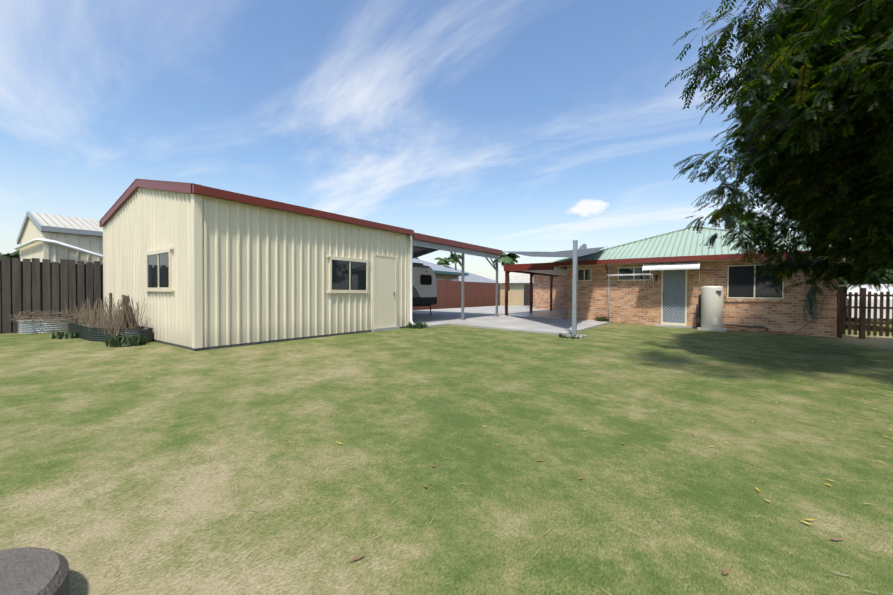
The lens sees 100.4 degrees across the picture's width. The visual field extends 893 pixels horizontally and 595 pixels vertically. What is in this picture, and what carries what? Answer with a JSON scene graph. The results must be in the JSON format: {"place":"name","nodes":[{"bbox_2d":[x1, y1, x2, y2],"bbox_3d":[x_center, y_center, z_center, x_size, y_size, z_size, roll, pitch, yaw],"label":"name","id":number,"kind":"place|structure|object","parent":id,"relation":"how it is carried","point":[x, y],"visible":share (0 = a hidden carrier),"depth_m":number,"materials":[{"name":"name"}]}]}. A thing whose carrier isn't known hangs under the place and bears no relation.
{"place":"outdoors","nodes":[
{"label":"outdoors","id":0,"kind":"place"},
{"bbox_2d":[14,211,102,264],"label":"neighbouring house","id":1,"kind":"structure","parent":0,"point":[52,238],"depth_m":12.07,"materials":[{"name":"grey metal"}]},
{"bbox_2d":[0,0,849,280],"label":"sky","id":2,"kind":"structure","parent":0,"point":[505,125],"materials":[{"name":"blue"}]},
{"bbox_2d":[0,318,892,594],"bbox_3d":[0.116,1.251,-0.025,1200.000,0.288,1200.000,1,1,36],"label":"lawn","id":3,"kind":"structure","parent":0,"point":[101,493],"depth_m":2.66,"materials":[{"name":"green plant"}]},
{"bbox_2d":[0,547,68,594],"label":"concrete pit lid","id":4,"kind":"object","parent":3,"relation":"on","point":[32,571],"visible":1,"depth_m":1.39,"materials":[{"name":"grey concrete"}]},
{"bbox_2d":[0,257,102,333],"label":"timber paling fence","id":5,"kind":"object","parent":3,"relation":"on","point":[35,284],"visible":0.38,"depth_m":10.05,"materials":[{"name":"grey wood"}]},
{"bbox_2d":[99,179,413,350],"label":"shed","id":6,"kind":"structure","parent":3,"relation":"on","point":[197,267],"depth_m":8.21,"materials":[{"name":"metal"}]},
{"bbox_2d":[8,293,608,347],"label":"garden plants","id":7,"kind":"object","parent":3,"relation":"on","point":[124,329],"visible":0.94,"depth_m":8.44,"materials":[{"name":"grey"}]},
{"bbox_2d":[0,199,892,290],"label":"background trees","id":8,"kind":"object","parent":3,"relation":"on","point":[505,258],"visible":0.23,"depth_m":42.39,"materials":[{"name":"green plant"}]},
{"bbox_2d":[76,329,892,594],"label":"fallen leaves","id":9,"kind":"object","parent":3,"relation":"on","point":[726,570],"visible":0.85,"depth_m":2.94,"materials":[{"name":"brown plant"}]},
{"bbox_2d":[504,262,566,318],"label":"patio roof","id":10,"kind":"structure","parent":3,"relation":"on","point":[544,269],"depth_m":17.41,"materials":[{"name":"red"}]},
{"bbox_2d":[501,240,607,338],"bbox_3d":[4.507,-0.433,13.058,4.781,3.534,6.685,0,1,3],"label":"shade sail","id":11,"kind":"object","parent":3,"relation":"on","point":[575,253],"visible":0.85,"depth_m":10.14,"materials":[{"name":"cloth"},{"name":"metal"}]},
{"bbox_2d":[413,258,892,320],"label":"neighbouring buildings","id":12,"kind":"structure","parent":3,"relation":"on","point":[447,273],"depth_m":28.99,"materials":[{"name":"white"}]},
{"bbox_2d":[533,226,845,337],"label":"house","id":13,"kind":"structure","parent":3,"relation":"on","point":[662,280],"depth_m":13.68,"materials":[{"name":"brick"}]},
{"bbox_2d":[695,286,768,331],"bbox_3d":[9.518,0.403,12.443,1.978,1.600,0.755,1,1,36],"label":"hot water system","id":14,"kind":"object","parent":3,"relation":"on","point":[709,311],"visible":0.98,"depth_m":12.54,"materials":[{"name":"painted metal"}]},
{"bbox_2d":[781,285,824,334],"bbox_3d":[11.034,0.385,11.641,1.138,1.585,0.184,1,1,23],"label":"garden hose","id":15,"kind":"object","parent":3,"relation":"on","point":[811,302],"visible":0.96,"depth_m":11.51,"materials":[{"name":"teal rubber"}]},
{"bbox_2d":[837,288,892,338],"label":"picket fence","id":16,"kind":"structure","parent":3,"relation":"on","point":[862,307],"depth_m":10.93,"materials":[{"name":"wood"}]},
{"bbox_2d":[412,305,610,334],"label":"concrete slab","id":17,"kind":"structure","parent":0,"point":[481,317],"depth_m":14.40,"materials":[{"name":"grey concrete"}]},
{"bbox_2d":[412,262,437,314],"bbox_3d":[-3.154,-0.322,15.540,2.500,2.390,6.340,1,1,36],"label":"caravan","id":18,"kind":"object","parent":17,"relation":"on","point":[424,287],"visible":0.25,"depth_m":16.55,"materials":[{"name":"white"}]},
{"bbox_2d":[412,232,502,319],"bbox_3d":[-1.834,-0.894,15.875,6.300,3.578,6.015,1,1,36],"label":"carport","id":19,"kind":"object","parent":17,"relation":"on","point":[423,244],"visible":0.42,"depth_m":14.21,"materials":[{"name":"grey metal"}]},
{"bbox_2d":[412,280,529,309],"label":"boundary fences","id":20,"kind":"object","parent":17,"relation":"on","point":[479,294],"visible":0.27,"depth_m":28.11,"materials":[{"name":"red metal"}]},
{"bbox_2d":[665,0,892,294],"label":"tree","id":21,"kind":"object","parent":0,"point":[812,133],"depth_m":5.65,"materials":[{"name":"green plant"}]}
]}

